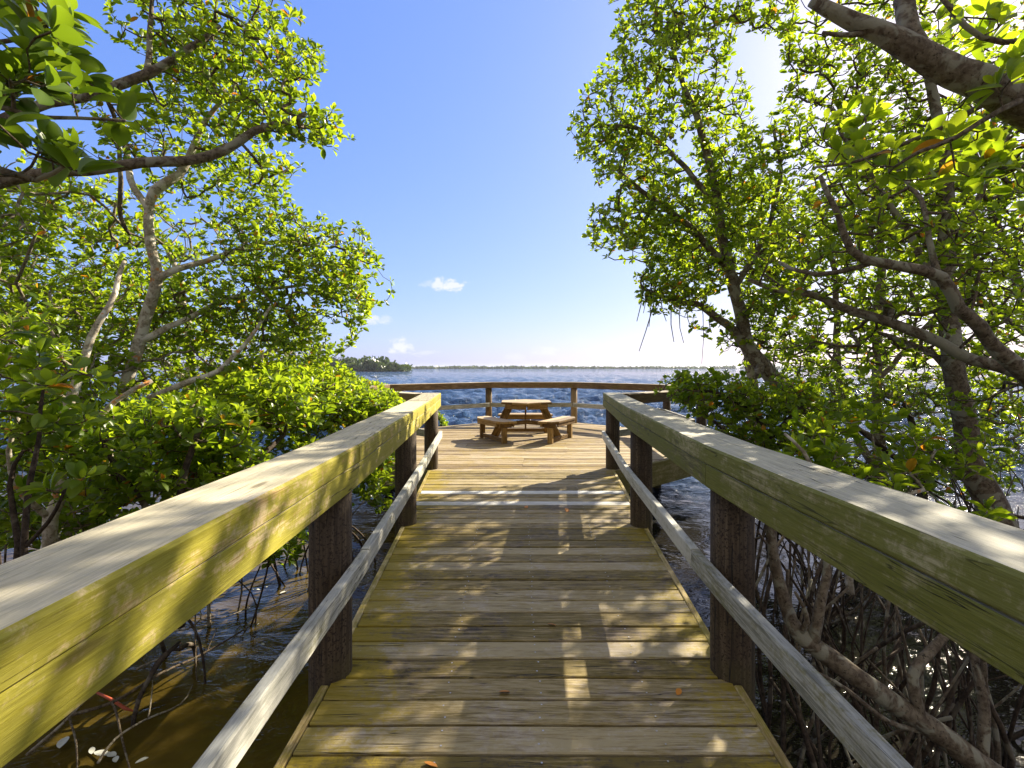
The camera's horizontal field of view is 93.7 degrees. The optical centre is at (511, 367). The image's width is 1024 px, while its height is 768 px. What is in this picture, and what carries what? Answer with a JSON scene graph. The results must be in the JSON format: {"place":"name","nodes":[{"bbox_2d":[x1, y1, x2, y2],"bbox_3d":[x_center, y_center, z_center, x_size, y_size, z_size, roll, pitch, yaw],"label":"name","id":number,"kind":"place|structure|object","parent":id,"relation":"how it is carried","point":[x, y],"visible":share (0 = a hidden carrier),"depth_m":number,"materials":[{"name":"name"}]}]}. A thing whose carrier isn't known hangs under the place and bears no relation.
{"place":"outdoors","nodes":[
{"label":"outdoors","id":0,"kind":"place"},
{"bbox_2d":[0,368,1023,767],"bbox_3d":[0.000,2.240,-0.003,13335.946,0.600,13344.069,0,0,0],"label":"water","id":1,"kind":"structure","parent":0,"point":[190,728],"depth_m":3.90,"materials":[{"name":"blue liquid"}]},
{"bbox_2d":[0,308,116,555],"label":"mangrove bush","id":2,"kind":"object","parent":1,"relation":"on","point":[45,377],"visible":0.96,"depth_m":2.27,"materials":[{"name":"green plant"}]},
{"bbox_2d":[56,736,68,747],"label":"floating leaf","id":3,"kind":"object","parent":1,"relation":"on","point":[61,742],"visible":1,"depth_m":2.84,"materials":[{"name":"grey plant"}]},
{"bbox_2d":[0,0,158,187],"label":"mangrove tree","id":4,"kind":"object","parent":1,"relation":"on","point":[44,47],"visible":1,"depth_m":1.39,"materials":[{"name":"green plant"}]},
{"bbox_2d":[89,747,94,753],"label":"floating leaf","id":5,"kind":"object","parent":1,"relation":"on","point":[91,750],"visible":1,"depth_m":2.79,"materials":[{"name":"white plant"}]},
{"bbox_2d":[94,750,107,755],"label":"floating leaf","id":6,"kind":"object","parent":1,"relation":"on","point":[99,752],"visible":0.83,"depth_m":2.77,"materials":[{"name":"white plant"}]},
{"bbox_2d":[26,680,192,763],"bbox_3d":[-2.293,1.994,2.851,0.398,0.309,0.798,0,0,37],"label":"dead branch","id":7,"kind":"object","parent":1,"relation":"on","point":[35,747],"visible":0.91,"depth_m":2.69,"materials":[{"name":"brown wood"}]},
{"bbox_2d":[107,751,116,756],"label":"floating leaf","id":8,"kind":"object","parent":1,"relation":"on","point":[112,754],"visible":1,"depth_m":2.76,"materials":[{"name":"grey plant"}]},
{"bbox_2d":[96,692,132,711],"bbox_3d":[-2.575,2.159,3.099,0.290,0.128,0.031,0,0,6],"label":"seed pod","id":9,"kind":"object","parent":1,"relation":"on","point":[121,705],"visible":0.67,"depth_m":3.09,"materials":[{"name":"red plant"}]},
{"bbox_2d":[112,756,118,761],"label":"floating leaf","id":10,"kind":"object","parent":1,"relation":"on","point":[115,758],"visible":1,"depth_m":2.72,"materials":[{"name":"grey plant"}]},
{"bbox_2d":[0,144,241,548],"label":"mangrove tree","id":11,"kind":"object","parent":1,"relation":"on","point":[19,285],"visible":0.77,"depth_m":4.55,"materials":[{"name":"green plant"}]},
{"bbox_2d":[0,405,262,552],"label":"mangrove bush","id":12,"kind":"object","parent":1,"relation":"on","point":[71,523],"visible":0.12,"depth_m":3.69,"materials":[{"name":"green plant"}]},
{"bbox_2d":[64,625,250,767],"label":"dead branch","id":13,"kind":"object","parent":1,"relation":"on","point":[112,702],"visible":0.91,"depth_m":2.98,"materials":[{"name":"brown wood"}]},
{"bbox_2d":[0,209,332,505],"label":"mangrove tree","id":14,"kind":"object","parent":1,"relation":"on","point":[194,250],"visible":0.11,"depth_m":7.37,"materials":[{"name":"green plant"}]},
{"bbox_2d":[0,354,341,726],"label":"mangrove bush","id":15,"kind":"object","parent":1,"relation":"on","point":[193,423],"visible":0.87,"depth_m":2.98,"materials":[{"name":"green plant"}]},
{"bbox_2d":[0,0,355,234],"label":"mangrove tree","id":16,"kind":"object","parent":1,"relation":"on","point":[290,74],"visible":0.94,"depth_m":3.92,"materials":[{"name":"green plant"}]},
{"bbox_2d":[0,501,363,653],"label":"root thicket","id":17,"kind":"object","parent":1,"relation":"in","point":[162,643],"visible":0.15,"depth_m":4.15,"materials":[{"name":"brown plant"}]},
{"bbox_2d":[136,607,250,669],"bbox_3d":[-2.492,1.920,3.756,0.316,0.354,0.902,0,0,17],"label":"dead branch","id":18,"kind":"object","parent":1,"relation":"on","point":[139,667],"visible":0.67,"depth_m":3.73,"materials":[{"name":"brown wood"}]},
{"bbox_2d":[194,615,196,679],"bbox_3d":[-2.287,2.041,3.470,0.016,0.510,0.420,0,0,-35],"label":"dead branch","id":19,"kind":"object","parent":1,"relation":"in","point":[195,647],"visible":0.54,"depth_m":3.46,"materials":[{"name":"brown wood"}]},
{"bbox_2d":[79,12,395,515],"bbox_3d":[-2.987,-0.573,4.986,3.438,5.919,2.044,0,0,0],"label":"mangrove tree","id":20,"kind":"object","parent":1,"relation":"on","point":[301,329],"visible":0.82,"depth_m":4.77,"materials":[{"name":"green plant"}]},
{"bbox_2d":[254,363,405,573],"bbox_3d":[-2.181,1.136,5.721,2.062,2.452,2.450,0,0,0],"label":"mangrove bush","id":21,"kind":"object","parent":1,"relation":"on","point":[355,401],"visible":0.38,"depth_m":5.22,"materials":[{"name":"green plant"}]},
{"bbox_2d":[305,369,401,442],"bbox_3d":[-4.468,1.026,11.727,3.439,2.007,2.180,0,0,0],"label":"mangrove bush","id":22,"kind":"object","parent":1,"relation":"on","point":[367,380],"visible":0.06,"depth_m":11.67,"materials":[{"name":"green plant"}]},
{"bbox_2d":[296,355,412,371],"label":"wooded point","id":23,"kind":"structure","parent":1,"relation":"on","point":[374,364],"depth_m":277.28,"materials":[{"name":"green plant"}]},
{"bbox_2d":[438,411,448,425],"bbox_3d":[-1.927,2.066,12.914,0.520,1.918,0.558,0,0,39],"label":"mangrove bush","id":24,"kind":"object","parent":1,"relation":"on","point":[441,419],"visible":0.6,"depth_m":12.85,"materials":[{"name":"green plant"}]},
{"bbox_2d":[372,423,690,493],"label":"viewing platform","id":25,"kind":"structure","parent":1,"relation":"on","point":[466,446],"depth_m":8.14,"materials":[{"name":"brown wood"}]},
{"bbox_2d":[345,382,705,436],"bbox_3d":[0.285,1.008,9.777,6.580,1.264,5.812,0,0,0],"label":"railing","id":26,"kind":"object","parent":25,"relation":"attached to","point":[648,396],"visible":0.38,"depth_m":11.64,"materials":[{"name":"brown wood"}]},
{"bbox_2d":[477,399,575,443],"bbox_3d":[0.290,1.080,9.875,2.021,0.783,1.840,0,0,0],"label":"picnic table","id":27,"kind":"object","parent":25,"relation":"on","point":[502,424],"visible":1,"depth_m":9.57,"materials":[{"name":"brown wood"}]},
{"bbox_2d":[273,469,792,767],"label":"boardwalk","id":28,"kind":"structure","parent":1,"relation":"on","point":[483,578],"depth_m":2.42,"materials":[{"name":"brown wood"}]},
{"bbox_2d":[0,393,441,767],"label":"railing","id":29,"kind":"object","parent":28,"relation":"attached to","point":[86,615],"visible":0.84,"depth_m":1.17,"materials":[{"name":"brown wood"}]},
{"bbox_2d":[424,761,436,766],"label":"fallen leaf","id":30,"kind":"object","parent":28,"relation":"on","point":[430,763],"visible":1,"depth_m":1.74,"materials":[{"name":"orange plant"}]},
{"bbox_2d":[676,688,681,694],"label":"fallen leaf","id":31,"kind":"object","parent":28,"relation":"on","point":[678,691],"visible":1,"depth_m":2.12,"materials":[{"name":"orange plant"}]},
{"bbox_2d":[602,393,1023,767],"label":"railing","id":32,"kind":"object","parent":28,"relation":"attached to","point":[954,575],"visible":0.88,"depth_m":1.44,"materials":[{"name":"brown wood"}]},
{"bbox_2d":[566,0,887,560],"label":"mangrove tree","id":33,"kind":"object","parent":1,"relation":"on","point":[711,190],"visible":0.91,"depth_m":5.82,"materials":[{"name":"green plant"}]},
{"bbox_2d":[639,166,825,443],"bbox_3d":[4.402,-0.874,9.389,4.094,6.569,1.702,0,0,-14],"label":"mangrove tree","id":34,"kind":"object","parent":1,"relation":"on","point":[750,369],"visible":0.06,"depth_m":9.32,"materials":[{"name":"green plant"}]},
{"bbox_2d":[653,367,858,596],"bbox_3d":[2.754,1.174,4.895,2.651,2.374,1.276,0,0,-17],"label":"mangrove bush","id":35,"kind":"object","parent":1,"relation":"on","point":[687,390],"visible":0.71,"depth_m":4.73,"materials":[{"name":"green plant"}]},
{"bbox_2d":[709,531,1023,767],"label":"root thicket","id":36,"kind":"object","parent":1,"relation":"in","point":[948,714],"visible":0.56,"depth_m":2.73,"materials":[{"name":"brown plant"}]},
{"bbox_2d":[766,525,1003,767],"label":"fallen branch","id":37,"kind":"object","parent":36,"relation":"on","point":[914,715],"visible":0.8,"depth_m":2.05,"materials":[{"name":"wood"}]},
{"bbox_2d":[773,397,1017,594],"bbox_3d":[2.715,0.844,3.369,1.361,1.242,1.777,0,0,38],"label":"mangrove bush","id":38,"kind":"object","parent":36,"relation":"on","point":[914,464],"visible":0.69,"depth_m":3.35,"materials":[{"name":"green plant"}]},
{"bbox_2d":[737,104,1023,487],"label":"mangrove tree","id":39,"kind":"object","parent":1,"relation":"on","point":[928,326],"visible":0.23,"depth_m":7.28,"materials":[{"name":"green plant"}]},
{"bbox_2d":[742,159,1023,420],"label":"mangrove tree","id":40,"kind":"object","parent":1,"relation":"on","point":[1006,361],"visible":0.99,"depth_m":3.64,"materials":[{"name":"green plant"}]},
{"bbox_2d":[755,462,1023,663],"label":"root thicket","id":41,"kind":"object","parent":1,"relation":"in","point":[834,613],"visible":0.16,"depth_m":4.38,"materials":[{"name":"brown plant"}]},
{"bbox_2d":[765,0,1023,528],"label":"mangrove tree","id":42,"kind":"object","parent":1,"relation":"on","point":[955,372],"visible":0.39,"depth_m":4.56,"materials":[{"name":"green plant"}]},
{"bbox_2d":[785,363,1023,510],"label":"mangrove bush","id":43,"kind":"object","parent":1,"relation":"on","point":[896,397],"visible":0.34,"depth_m":6.42,"materials":[{"name":"green plant"}]},
{"bbox_2d":[786,0,1023,398],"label":"mangrove tree","id":44,"kind":"object","parent":1,"relation":"on","point":[929,30],"visible":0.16,"depth_m":8.57,"materials":[{"name":"green plant"}]},
{"bbox_2d":[807,0,1023,213],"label":"mangrove tree","id":45,"kind":"object","parent":1,"relation":"on","point":[995,89],"visible":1,"depth_m":2.03,"materials":[{"name":"green plant"}]},
{"bbox_2d":[0,0,1023,367],"label":"sky","id":46,"kind":"structure","parent":0,"point":[460,169],"materials":[{"name":"blue"}]},
{"bbox_2d":[152,368,939,368],"bbox_3d":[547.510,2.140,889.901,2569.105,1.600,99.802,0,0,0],"label":"shore","id":47,"kind":"structure","parent":0,"point":[608,368],"depth_m":845.61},
{"bbox_2d":[183,365,972,368],"bbox_3d":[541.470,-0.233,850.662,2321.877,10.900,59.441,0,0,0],"label":"shore trees","id":48,"kind":"object","parent":47,"relation":"on","point":[563,367],"visible":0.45,"depth_m":842.37,"materials":[{"name":"green plant"}]}
]}

